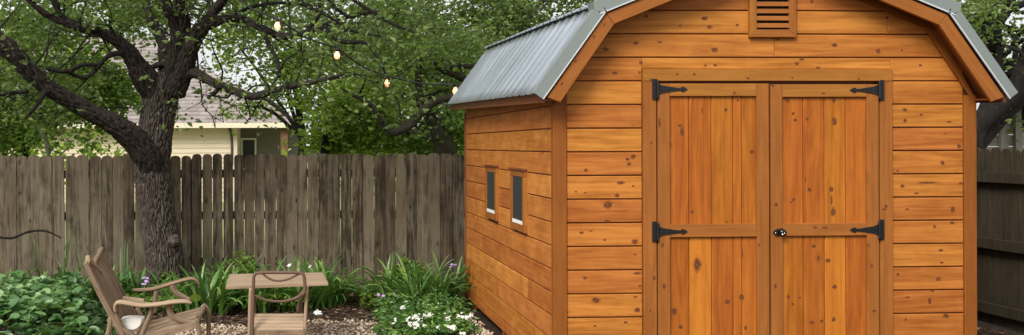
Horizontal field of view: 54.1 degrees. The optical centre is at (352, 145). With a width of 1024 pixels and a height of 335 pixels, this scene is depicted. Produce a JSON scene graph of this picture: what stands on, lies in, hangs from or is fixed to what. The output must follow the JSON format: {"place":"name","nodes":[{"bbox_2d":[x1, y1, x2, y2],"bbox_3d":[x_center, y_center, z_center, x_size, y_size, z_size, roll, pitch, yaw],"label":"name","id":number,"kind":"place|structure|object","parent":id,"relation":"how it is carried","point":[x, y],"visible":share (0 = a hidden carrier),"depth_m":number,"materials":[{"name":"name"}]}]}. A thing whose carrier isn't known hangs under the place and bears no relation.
{"place":"outdoors","nodes":[
{"label":"outdoors","id":0,"kind":"place"},
{"bbox_2d":[0,36,298,202],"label":"house","id":1,"kind":"structure","parent":0,"point":[221,139],"depth_m":27.83,"materials":[{"name":"beige"}]},
{"bbox_2d":[241,138,255,158],"bbox_3d":[-3.090,0.275,29.321,0.461,0.990,0.065,0,0,-3],"label":"window","id":2,"kind":"structure","parent":1,"relation":"in","point":[248,145],"depth_m":29.29,"materials":[{"name":"black glass"}]},
{"bbox_2d":[0,312,493,334],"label":"gravel path","id":3,"kind":"structure","parent":0,"point":[312,325],"depth_m":8.47,"materials":[{"name":"grey gravel"}]},
{"bbox_2d":[0,270,115,334],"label":"leafy ground cover","id":4,"kind":"object","parent":3,"relation":"on","point":[27,302],"visible":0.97,"depth_m":7.83,"materials":[{"name":"green plant"}]},
{"bbox_2d":[83,247,210,334],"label":"armchair","id":5,"kind":"object","parent":3,"relation":"on","point":[118,304],"visible":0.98,"depth_m":7.07,"materials":[{"name":"brown wood"}]},
{"bbox_2d":[121,315,144,330],"bbox_3d":[-1.568,1.270,7.022,0.158,0.095,0.090,0,0,-3],"label":"white bowl","id":6,"kind":"object","parent":5,"relation":"on","point":[133,322],"visible":0.98,"depth_m":6.98,"materials":[{"name":"white ceramic"}]},
{"bbox_2d":[190,294,200,323],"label":"broad leaf plant","id":7,"kind":"object","parent":3,"relation":"on","point":[195,297],"visible":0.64,"depth_m":7.84,"materials":[{"name":"green plant"}]},
{"bbox_2d":[226,271,327,334],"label":"side table","id":8,"kind":"object","parent":3,"relation":"on","point":[277,324],"visible":1,"depth_m":7.43,"materials":[{"name":"brown wood"}]},
{"bbox_2d":[313,309,321,320],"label":"flower","id":9,"kind":"object","parent":3,"relation":"on","point":[316,312],"visible":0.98,"depth_m":8.89,"materials":[{"name":"white plant"}]},
{"bbox_2d":[52,163,464,278],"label":"lawn","id":10,"kind":"structure","parent":0,"point":[254,229],"depth_m":18.33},
{"bbox_2d":[0,66,124,158],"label":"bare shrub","id":11,"kind":"object","parent":10,"relation":"on","point":[49,149],"visible":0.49,"depth_m":11.82,"materials":[{"name":"green plant"}]},
{"bbox_2d":[0,0,216,158],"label":"leafy tree","id":12,"kind":"object","parent":10,"relation":"on","point":[109,89],"visible":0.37,"depth_m":12.75,"materials":[{"name":"green plant"}]},
{"bbox_2d":[0,4,530,191],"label":"trees","id":13,"kind":"object","parent":10,"relation":"on","point":[98,145],"visible":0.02,"depth_m":20.78,"materials":[{"name":"green plant"}]},
{"bbox_2d":[197,1,345,156],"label":"leafy tree","id":14,"kind":"object","parent":10,"relation":"on","point":[295,126],"visible":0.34,"depth_m":14.87,"materials":[{"name":"green plant"}]},
{"bbox_2d":[275,47,415,256],"bbox_3d":[0.042,0.121,13.663,2.202,2.937,2.146,0,0,-3],"label":"leafy tree","id":15,"kind":"object","parent":10,"relation":"on","point":[331,141],"visible":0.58,"depth_m":13.25,"materials":[{"name":"green plant"}]},
{"bbox_2d":[292,11,517,269],"bbox_3d":[0.841,-0.100,12.594,2.645,3.375,3.920,0,0,26],"label":"crooked tree","id":16,"kind":"object","parent":10,"relation":"on","point":[440,136],"visible":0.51,"depth_m":12.29,"materials":[{"name":"green plant"}]},
{"bbox_2d":[244,0,595,144],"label":"tall tree","id":17,"kind":"object","parent":10,"relation":"on","point":[521,18],"visible":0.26,"depth_m":14.29,"materials":[{"name":"green plant"}]},
{"bbox_2d":[955,0,1023,149],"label":"dark tree","id":18,"kind":"object","parent":10,"relation":"on","point":[987,19],"visible":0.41,"depth_m":11.91,"materials":[{"name":"green plant"}]},
{"bbox_2d":[986,109,1023,151],"bbox_3d":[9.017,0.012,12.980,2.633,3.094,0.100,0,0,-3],"label":"outbuilding","id":19,"kind":"structure","parent":10,"relation":"on","point":[1002,139],"depth_m":12.92,"materials":[{"name":"grey wood"}]},
{"bbox_2d":[0,0,1023,146],"label":"sky","id":20,"kind":"structure","parent":0,"point":[208,53],"materials":[{"name":"white"}]},
{"bbox_2d":[1,150,1023,334],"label":"ground","id":21,"kind":"structure","parent":0,"point":[490,324],"depth_m":9.13,"materials":[{"name":"soil"}]},
{"bbox_2d":[1,268,35,285],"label":"strap leaf plant","id":22,"kind":"object","parent":21,"relation":"on","point":[10,275],"visible":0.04,"depth_m":9.82,"materials":[{"name":"green plant"}]},
{"bbox_2d":[0,230,61,239],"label":"bare branch","id":23,"kind":"object","parent":21,"relation":"on","point":[19,235],"visible":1,"depth_m":9.44,"materials":[{"name":"black plant"}]},
{"bbox_2d":[26,220,43,271],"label":"reed","id":24,"kind":"object","parent":21,"relation":"on","point":[34,250],"visible":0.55,"depth_m":9.56,"materials":[{"name":"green plant"}]},
{"bbox_2d":[11,265,88,284],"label":"strap leaf plant","id":25,"kind":"object","parent":21,"relation":"on","point":[44,273],"visible":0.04,"depth_m":9.43,"materials":[{"name":"green plant"}]},
{"bbox_2d":[62,223,75,277],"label":"reed","id":26,"kind":"object","parent":21,"relation":"on","point":[64,268],"visible":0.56,"depth_m":9.28,"materials":[{"name":"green plant"}]},
{"bbox_2d":[71,226,85,281],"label":"reed","id":27,"kind":"object","parent":21,"relation":"on","point":[77,258],"visible":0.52,"depth_m":9.51,"materials":[{"name":"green plant"}]},
{"bbox_2d":[31,257,137,313],"bbox_3d":[-2.669,1.333,9.404,1.053,0.532,0.876,0,0,26],"label":"strap leaf plant","id":28,"kind":"object","parent":21,"relation":"on","point":[89,285],"visible":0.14,"depth_m":9.45,"materials":[{"name":"green plant"}]},
{"bbox_2d":[66,264,154,299],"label":"strap leaf plant","id":29,"kind":"object","parent":21,"relation":"on","point":[128,280],"visible":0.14,"depth_m":9.63,"materials":[{"name":"green plant"}]},
{"bbox_2d":[120,233,137,289],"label":"reed","id":30,"kind":"object","parent":21,"relation":"on","point":[124,274],"visible":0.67,"depth_m":9.69,"materials":[{"name":"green plant"}]},
{"bbox_2d":[115,259,175,307],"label":"strap leaf plant","id":31,"kind":"object","parent":21,"relation":"on","point":[139,277],"visible":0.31,"depth_m":9.70,"materials":[{"name":"green plant"}]},
{"bbox_2d":[124,269,229,311],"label":"strap leaf plant","id":32,"kind":"object","parent":21,"relation":"on","point":[166,291],"visible":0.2,"depth_m":9.36,"materials":[{"name":"green plant"}]},
{"bbox_2d":[160,271,196,294],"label":"leafy plant","id":33,"kind":"object","parent":21,"relation":"on","point":[167,279],"visible":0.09,"depth_m":9.66,"materials":[{"name":"green plant"}]},
{"bbox_2d":[158,257,273,315],"bbox_3d":[-1.373,1.320,9.217,1.010,0.550,0.983,0,0,-44],"label":"strap leaf plant","id":34,"kind":"object","parent":21,"relation":"on","point":[209,290],"visible":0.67,"depth_m":9.13,"materials":[{"name":"green plant"}]},
{"bbox_2d":[0,153,464,289],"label":"picket fence","id":35,"kind":"object","parent":21,"relation":"on","point":[387,209],"visible":0.45,"depth_m":10.56,"materials":[{"name":"wood"}]},
{"bbox_2d":[190,255,286,309],"bbox_3d":[-1.147,1.331,9.667,1.158,0.526,0.965,0,0,-3],"label":"strap leaf plant","id":36,"kind":"object","parent":21,"relation":"on","point":[222,273],"visible":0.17,"depth_m":9.67,"materials":[{"name":"green plant"}]},
{"bbox_2d":[220,248,259,293],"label":"leafy plant","id":37,"kind":"object","parent":21,"relation":"on","point":[244,259],"visible":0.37,"depth_m":9.80,"materials":[{"name":"green plant"}]},
{"bbox_2d":[0,0,513,296],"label":"oak tree","id":38,"kind":"object","parent":21,"relation":"on","point":[145,143],"visible":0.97,"depth_m":9.69,"materials":[{"name":"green plant"}]},
{"bbox_2d":[239,0,457,93],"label":"string lights","id":39,"kind":"object","parent":38,"relation":"hanging from","point":[337,49],"visible":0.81,"depth_m":8.54,"materials":[{"name":"black plastic"}]},
{"bbox_2d":[93,278,439,311],"bbox_3d":[-1.469,1.478,9.686,5.115,0.234,1.154,0,0,-3],"label":"ground cover","id":40,"kind":"object","parent":21,"relation":"on","point":[368,297],"visible":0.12,"depth_m":9.36,"materials":[{"name":"green plant"}]},
{"bbox_2d":[216,253,330,313],"bbox_3d":[-0.803,1.328,9.469,1.152,0.530,1.037,0,0,-29],"label":"strap leaf plant","id":41,"kind":"object","parent":21,"relation":"on","point":[264,308],"visible":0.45,"depth_m":9.36,"materials":[{"name":"green plant"}]},
{"bbox_2d":[259,260,360,311],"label":"strap leaf plant","id":42,"kind":"object","parent":21,"relation":"on","point":[290,292],"visible":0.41,"depth_m":9.37,"materials":[{"name":"green plant"}]},
{"bbox_2d":[279,250,367,308],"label":"strap leaf plant","id":43,"kind":"object","parent":21,"relation":"on","point":[332,298],"visible":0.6,"depth_m":9.60,"materials":[{"name":"green plant"}]},
{"bbox_2d":[381,249,396,283],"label":"reed","id":44,"kind":"object","parent":21,"relation":"on","point":[392,267],"visible":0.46,"depth_m":9.96,"materials":[{"name":"green plant"}]},
{"bbox_2d":[343,252,441,305],"bbox_3d":[0.390,1.309,9.680,0.956,0.560,0.928,0,0,-44],"label":"strap leaf plant","id":45,"kind":"object","parent":21,"relation":"on","point":[373,274],"visible":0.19,"depth_m":9.66,"materials":[{"name":"green plant"}]},
{"bbox_2d":[387,252,426,283],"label":"leafy plant","id":46,"kind":"object","parent":21,"relation":"on","point":[406,261],"visible":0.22,"depth_m":9.75,"materials":[{"name":"green plant"}]},
{"bbox_2d":[364,253,475,306],"bbox_3d":[0.631,1.310,9.410,1.219,0.555,1.084,0,0,-27],"label":"strap leaf plant","id":47,"kind":"object","parent":21,"relation":"on","point":[407,289],"visible":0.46,"depth_m":9.33,"materials":[{"name":"green plant"}]},
{"bbox_2d":[373,250,473,305],"bbox_3d":[0.871,1.322,9.589,0.981,0.530,1.073,0,0,-44],"label":"strap leaf plant","id":48,"kind":"object","parent":21,"relation":"on","point":[458,278],"visible":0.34,"depth_m":9.61,"materials":[{"name":"green plant"}]},
{"bbox_2d":[369,288,480,334],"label":"flowering plant","id":49,"kind":"object","parent":21,"relation":"on","point":[435,314],"visible":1,"depth_m":8.35,"materials":[{"name":"green plant"}]},
{"bbox_2d":[1,289,1022,334],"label":"mulch","id":50,"kind":"object","parent":21,"relation":"on","point":[160,315],"visible":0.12,"depth_m":9.14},
{"bbox_2d":[447,0,1017,334],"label":"barn shed","id":51,"kind":"structure","parent":21,"relation":"on","point":[720,167],"depth_m":6.46,"materials":[{"name":"brown wood"}]},
{"bbox_2d":[483,164,499,220],"bbox_3d":[1.200,0.399,8.423,0.057,0.464,0.516,0,0,-3],"label":"window","id":52,"kind":"structure","parent":51,"relation":"in","point":[492,187],"depth_m":8.35,"materials":[{"name":"brown wood"}]},
{"bbox_2d":[508,167,528,233],"bbox_3d":[1.254,0.406,7.389,0.057,0.470,0.514,0,0,-3],"label":"window","id":53,"kind":"structure","parent":51,"relation":"in","point":[518,176],"depth_m":7.34,"materials":[{"name":"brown wood"}]},
{"bbox_2d":[652,79,769,334],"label":"door","id":54,"kind":"structure","parent":51,"relation":"in","point":[710,231],"depth_m":6.43,"materials":[{"name":"brown wood"}]},
{"bbox_2d":[769,80,883,334],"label":"door","id":55,"kind":"structure","parent":51,"relation":"in","point":[826,229],"depth_m":6.47,"materials":[{"name":"brown wood"}]},
{"bbox_2d":[977,147,1023,331],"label":"side fence","id":56,"kind":"object","parent":21,"relation":"on","point":[1000,237],"visible":0.16,"depth_m":8.40,"materials":[{"name":"wood"}]}
]}

